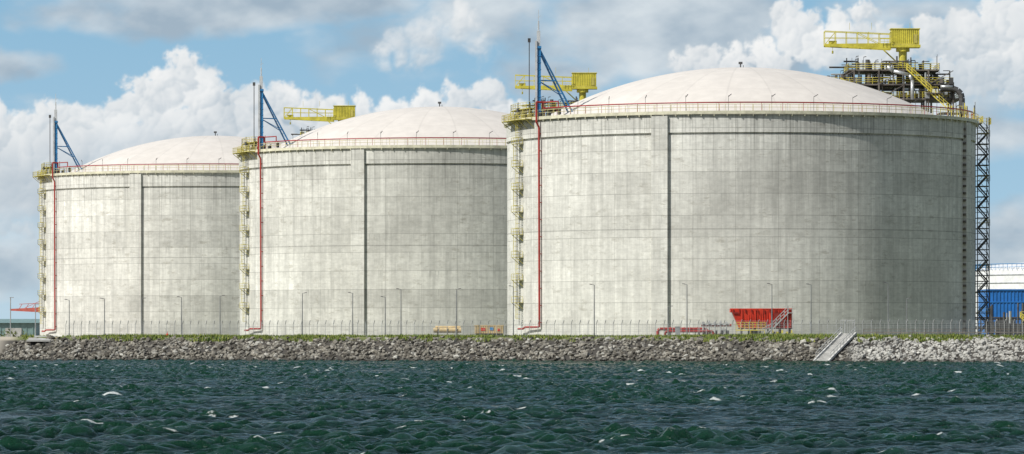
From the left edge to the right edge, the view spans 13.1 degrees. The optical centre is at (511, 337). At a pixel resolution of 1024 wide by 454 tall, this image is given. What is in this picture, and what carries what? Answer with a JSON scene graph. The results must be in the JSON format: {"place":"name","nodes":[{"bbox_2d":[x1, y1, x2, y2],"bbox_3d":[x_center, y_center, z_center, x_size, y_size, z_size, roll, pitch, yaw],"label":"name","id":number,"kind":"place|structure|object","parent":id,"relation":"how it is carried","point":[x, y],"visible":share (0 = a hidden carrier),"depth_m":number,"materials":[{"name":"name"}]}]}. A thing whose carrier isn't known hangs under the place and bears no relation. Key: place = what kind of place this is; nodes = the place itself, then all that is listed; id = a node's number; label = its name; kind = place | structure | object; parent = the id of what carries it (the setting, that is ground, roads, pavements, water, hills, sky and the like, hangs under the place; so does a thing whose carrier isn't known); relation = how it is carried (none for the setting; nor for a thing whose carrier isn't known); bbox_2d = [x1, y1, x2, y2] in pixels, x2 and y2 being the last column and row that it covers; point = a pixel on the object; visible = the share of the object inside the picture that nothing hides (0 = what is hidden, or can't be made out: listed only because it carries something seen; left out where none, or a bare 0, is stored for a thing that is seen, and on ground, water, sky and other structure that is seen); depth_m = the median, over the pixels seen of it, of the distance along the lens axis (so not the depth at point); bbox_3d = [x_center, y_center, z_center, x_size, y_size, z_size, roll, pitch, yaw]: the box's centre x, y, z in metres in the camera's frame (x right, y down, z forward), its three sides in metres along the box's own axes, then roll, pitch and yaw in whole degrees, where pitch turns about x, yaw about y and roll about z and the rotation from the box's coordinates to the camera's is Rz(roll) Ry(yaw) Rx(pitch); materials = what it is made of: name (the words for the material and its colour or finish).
{"place":"outdoors","nodes":[
{"label":"outdoors","id":0,"kind":"place"},
{"bbox_2d":[0,319,39,336],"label":"warehouse","id":1,"kind":"structure","parent":0,"point":[19,326],"depth_m":1385.00,"materials":[{"name":"metal"}]},
{"bbox_2d":[5,328,21,336],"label":"doors","id":2,"kind":"structure","parent":1,"relation":"in","point":[19,330],"depth_m":1384.87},
{"bbox_2d":[0,0,1023,318],"bbox_3d":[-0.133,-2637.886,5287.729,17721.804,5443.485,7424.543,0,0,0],"label":"sky","id":3,"kind":"structure","parent":0,"point":[106,76],"depth_m":8979.04,"materials":[{"name":"blue"}]},
{"bbox_2d":[0,358,1023,453],"bbox_3d":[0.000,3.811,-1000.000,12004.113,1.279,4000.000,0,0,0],"label":"water","id":4,"kind":"structure","parent":0,"point":[253,406],"depth_m":237.74,"materials":[{"name":"teal liquid"}]},
{"bbox_2d":[0,334,1023,361],"bbox_3d":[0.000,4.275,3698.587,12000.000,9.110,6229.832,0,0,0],"label":"ground","id":5,"kind":"structure","parent":0,"point":[4,341],"depth_m":724.47,"materials":[{"name":"grey stone"}]},
{"bbox_2d":[10,297,13,336],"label":"street lamp","id":6,"kind":"object","parent":5,"relation":"on","point":[10,315],"visible":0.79,"depth_m":999.89,"materials":[{"name":"metal"}]},
{"bbox_2d":[0,329,31,336],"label":"distant shrubs","id":7,"kind":"object","parent":5,"relation":"on","point":[15,333],"visible":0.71,"depth_m":1183.14,"materials":[{"name":"green plant"}]},
{"bbox_2d":[11,302,39,311],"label":"ship loader","id":8,"kind":"object","parent":5,"relation":"on","point":[25,309],"visible":0.2,"depth_m":1499.00,"materials":[{"name":"red paint"}]},
{"bbox_2d":[35,304,38,335],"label":"street lamp","id":9,"kind":"object","parent":5,"relation":"on","point":[35,318],"visible":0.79,"depth_m":999.89,"materials":[{"name":"metal"}]},
{"bbox_2d":[27,336,56,341],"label":"concrete slipway","id":10,"kind":"structure","parent":5,"relation":"on","point":[34,339],"depth_m":753.73,"materials":[{"name":"grey concrete"}]},
{"bbox_2d":[64,299,69,335],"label":"street lamp","id":11,"kind":"object","parent":5,"relation":"on","point":[69,317],"visible":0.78,"depth_m":762.54,"materials":[{"name":"metal"}]},
{"bbox_2d":[141,298,143,334],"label":"street lamp","id":12,"kind":"object","parent":5,"relation":"on","point":[141,315],"visible":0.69,"depth_m":757.87,"materials":[{"name":"metal"}]},
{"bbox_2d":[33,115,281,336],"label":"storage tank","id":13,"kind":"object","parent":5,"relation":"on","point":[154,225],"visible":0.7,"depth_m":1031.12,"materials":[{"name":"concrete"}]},
{"bbox_2d":[53,94,81,172],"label":"braced mast","id":14,"kind":"object","parent":13,"relation":"on","point":[56,128],"visible":1,"depth_m":1049.95,"materials":[{"name":"blue metal"}]},
{"bbox_2d":[177,296,181,334],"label":"street lamp","id":15,"kind":"object","parent":5,"relation":"on","point":[181,313],"visible":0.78,"depth_m":755.32,"materials":[{"name":"metal"}]},
{"bbox_2d":[220,295,224,334],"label":"street lamp","id":16,"kind":"object","parent":5,"relation":"on","point":[220,318],"visible":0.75,"depth_m":752.93,"materials":[{"name":"metal"}]},
{"bbox_2d":[302,292,306,334],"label":"street lamp","id":17,"kind":"object","parent":5,"relation":"on","point":[302,312],"visible":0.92,"depth_m":747.74,"materials":[{"name":"metal"}]},
{"bbox_2d":[348,292,352,323],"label":"street lamp","id":18,"kind":"object","parent":5,"relation":"on","point":[352,307],"visible":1,"depth_m":744.63,"materials":[{"name":"metal"}]},
{"bbox_2d":[233,82,520,336],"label":"storage tank","id":19,"kind":"object","parent":5,"relation":"on","point":[368,211],"visible":0.74,"depth_m":895.67,"materials":[{"name":"concrete"}]},
{"bbox_2d":[258,63,290,148],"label":"braced mast","id":20,"kind":"object","parent":19,"relation":"on","point":[261,96],"visible":0.98,"depth_m":915.90,"materials":[{"name":"blue metal"}]},
{"bbox_2d":[291,126,314,134],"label":"process platform","id":21,"kind":"structure","parent":19,"relation":"on","point":[301,132],"depth_m":1083.21,"materials":[{"name":"metal"}]},
{"bbox_2d":[284,101,355,123],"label":"roof crane","id":22,"kind":"object","parent":21,"relation":"on","point":[342,112],"visible":0.9,"depth_m":1079.70,"materials":[{"name":"yellow paint"}]},
{"bbox_2d":[319,101,352,117],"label":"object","id":23,"kind":"structure","parent":22,"relation":"in","point":[351,111],"depth_m":1079.59,"materials":[{"name":"yellow paint"}]},
{"bbox_2d":[381,296,385,334],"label":"street lamp","id":24,"kind":"object","parent":5,"relation":"on","point":[385,315],"visible":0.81,"depth_m":742.63,"materials":[{"name":"metal"}]},
{"bbox_2d":[396,288,401,333],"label":"street lamp","id":25,"kind":"object","parent":5,"relation":"on","point":[400,321],"visible":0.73,"depth_m":741.71,"materials":[{"name":"metal"}]},
{"bbox_2d":[456,288,460,334],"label":"street lamp","id":26,"kind":"object","parent":5,"relation":"on","point":[456,310],"visible":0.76,"depth_m":738.27,"materials":[{"name":"metal"}]},
{"bbox_2d":[509,285,513,334],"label":"street lamp","id":27,"kind":"object","parent":5,"relation":"on","point":[513,310],"visible":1,"depth_m":734.86,"materials":[{"name":"metal"}]},
{"bbox_2d":[18,332,1023,341],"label":"grass","id":28,"kind":"structure","parent":5,"relation":"on","point":[757,336],"depth_m":726.88,"materials":[{"name":"green plant"}]},
{"bbox_2d":[66,319,1023,336],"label":"security fence","id":29,"kind":"object","parent":5,"relation":"on","point":[356,329],"visible":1,"depth_m":730.40,"materials":[{"name":"metal"}]},
{"bbox_2d":[590,284,594,334],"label":"street lamp","id":30,"kind":"object","parent":5,"relation":"on","point":[594,309],"visible":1,"depth_m":730.02,"materials":[{"name":"metal"}]},
{"bbox_2d":[675,326,680,334],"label":"electrical cabinet","id":31,"kind":"object","parent":5,"relation":"on","point":[677,330],"visible":0.7,"depth_m":725.72,"materials":[{"name":"metal"}]},
{"bbox_2d":[682,283,687,334],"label":"street lamp","id":32,"kind":"object","parent":5,"relation":"on","point":[686,320],"visible":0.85,"depth_m":724.61,"materials":[{"name":"metal"}]},
{"bbox_2d":[656,320,730,334],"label":"fire water manifold","id":33,"kind":"object","parent":5,"relation":"on","point":[701,330],"visible":0.61,"depth_m":735.40,"materials":[{"name":"red paint"}]},
{"bbox_2d":[502,38,978,335],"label":"storage tank","id":34,"kind":"object","parent":5,"relation":"on","point":[720,192],"visible":0.99,"depth_m":764.50,"materials":[{"name":"concrete"}]},
{"bbox_2d":[520,96,579,116],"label":"process platform","id":35,"kind":"structure","parent":34,"relation":"on","point":[555,104],"depth_m":944.31,"materials":[{"name":"metal"}]},
{"bbox_2d":[515,72,596,99],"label":"roof crane","id":36,"kind":"object","parent":35,"relation":"on","point":[582,83],"visible":0.88,"depth_m":945.70,"materials":[{"name":"yellow paint"}]},
{"bbox_2d":[535,10,572,115],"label":"braced mast","id":37,"kind":"object","parent":34,"relation":"on","point":[539,55],"visible":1,"depth_m":780.90,"materials":[{"name":"blue metal"}]},
{"bbox_2d":[829,56,982,123],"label":"process platform","id":38,"kind":"structure","parent":34,"relation":"on","point":[915,79],"depth_m":808.50,"materials":[{"name":"metal"}]},
{"bbox_2d":[824,23,920,68],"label":"roof crane","id":39,"kind":"object","parent":38,"relation":"on","point":[902,41],"visible":1,"depth_m":810.70,"materials":[{"name":"yellow paint"}]},
{"bbox_2d":[849,23,918,44],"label":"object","id":40,"kind":"structure","parent":39,"relation":"in","point":[915,35],"depth_m":810.55,"materials":[{"name":"yellow paint"}]},
{"bbox_2d":[737,322,791,333],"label":"yellow walkway","id":41,"kind":"structure","parent":5,"relation":"on","point":[744,324],"depth_m":735.37,"materials":[{"name":"paint"}]},
{"bbox_2d":[738,328,791,334],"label":"skid","id":42,"kind":"object","parent":5,"relation":"on","point":[752,332],"visible":0.32,"depth_m":736.77,"materials":[{"name":"metal"}]},
{"bbox_2d":[730,308,791,327],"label":"housing","id":43,"kind":"object","parent":42,"relation":"on","point":[754,316],"visible":0.71,"depth_m":736.55,"materials":[{"name":"red paint"}]},
{"bbox_2d":[733,309,781,325],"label":"dark red trim","id":44,"kind":"structure","parent":43,"relation":"attached to","point":[776,315],"depth_m":736.41,"materials":[{"name":"paint"}]},
{"bbox_2d":[767,283,772,333],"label":"street lamp","id":45,"kind":"object","parent":5,"relation":"on","point":[771,312],"visible":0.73,"depth_m":719.68,"materials":[{"name":"metal"}]},
{"bbox_2d":[759,306,792,332],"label":"steel stair","id":46,"kind":"object","parent":5,"relation":"on","point":[787,308],"visible":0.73,"depth_m":735.05,"materials":[{"name":"grey metal"}]},
{"bbox_2d":[809,284,811,332],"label":"street lamp","id":47,"kind":"object","parent":5,"relation":"on","point":[811,309],"visible":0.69,"depth_m":717.42,"materials":[{"name":"metal"}]},
{"bbox_2d":[813,320,856,360],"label":"concrete staircase","id":48,"kind":"structure","parent":5,"relation":"on","point":[836,345],"depth_m":705.17,"materials":[{"name":"concrete"}]},
{"bbox_2d":[883,282,888,334],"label":"street lamp","id":49,"kind":"object","parent":5,"relation":"on","point":[888,305],"visible":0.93,"depth_m":713.02,"materials":[{"name":"metal"}]},
{"bbox_2d":[863,329,1023,335],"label":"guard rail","id":50,"kind":"object","parent":5,"relation":"on","point":[937,332],"visible":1,"depth_m":704.99,"materials":[{"name":"metal"}]},
{"bbox_2d":[975,117,990,334],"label":"stair tower","id":51,"kind":"structure","parent":5,"relation":"on","point":[986,220],"depth_m":800.58,"materials":[{"name":"metal"}]},
{"bbox_2d":[976,263,1023,334],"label":"white storage tank","id":52,"kind":"object","parent":5,"relation":"on","point":[1007,276],"visible":0.42,"depth_m":1099.55,"materials":[{"name":"metal"}]},
{"bbox_2d":[976,303,1023,334],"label":"pipe rack","id":53,"kind":"object","parent":5,"relation":"on","point":[1008,327],"visible":0.45,"depth_m":947.72,"materials":[{"name":"metal"}]},
{"bbox_2d":[978,290,1023,334],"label":"walls","id":54,"kind":"structure","parent":0,"point":[999,309],"depth_m":1002.00,"materials":[{"name":"blue metal"}]},
{"bbox_2d":[981,289,1023,302],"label":"roof trim","id":55,"kind":"structure","parent":54,"relation":"on","point":[1005,301],"depth_m":1001.80,"materials":[{"name":"metal"}]},
{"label":"service road","id":56,"kind":"structure","parent":0,"visible":0},
{"bbox_2d":[433,326,460,334],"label":"storage drum rack","id":57,"kind":"object","parent":56,"relation":"on","point":[445,331],"visible":0.81,"depth_m":743.21,"materials":[{"name":"beige metal"}]},
{"bbox_2d":[474,325,503,335],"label":"site container","id":58,"kind":"object","parent":56,"relation":"on","point":[483,332],"visible":0.57,"depth_m":740.90,"materials":[{"name":"beige metal"}]}
]}

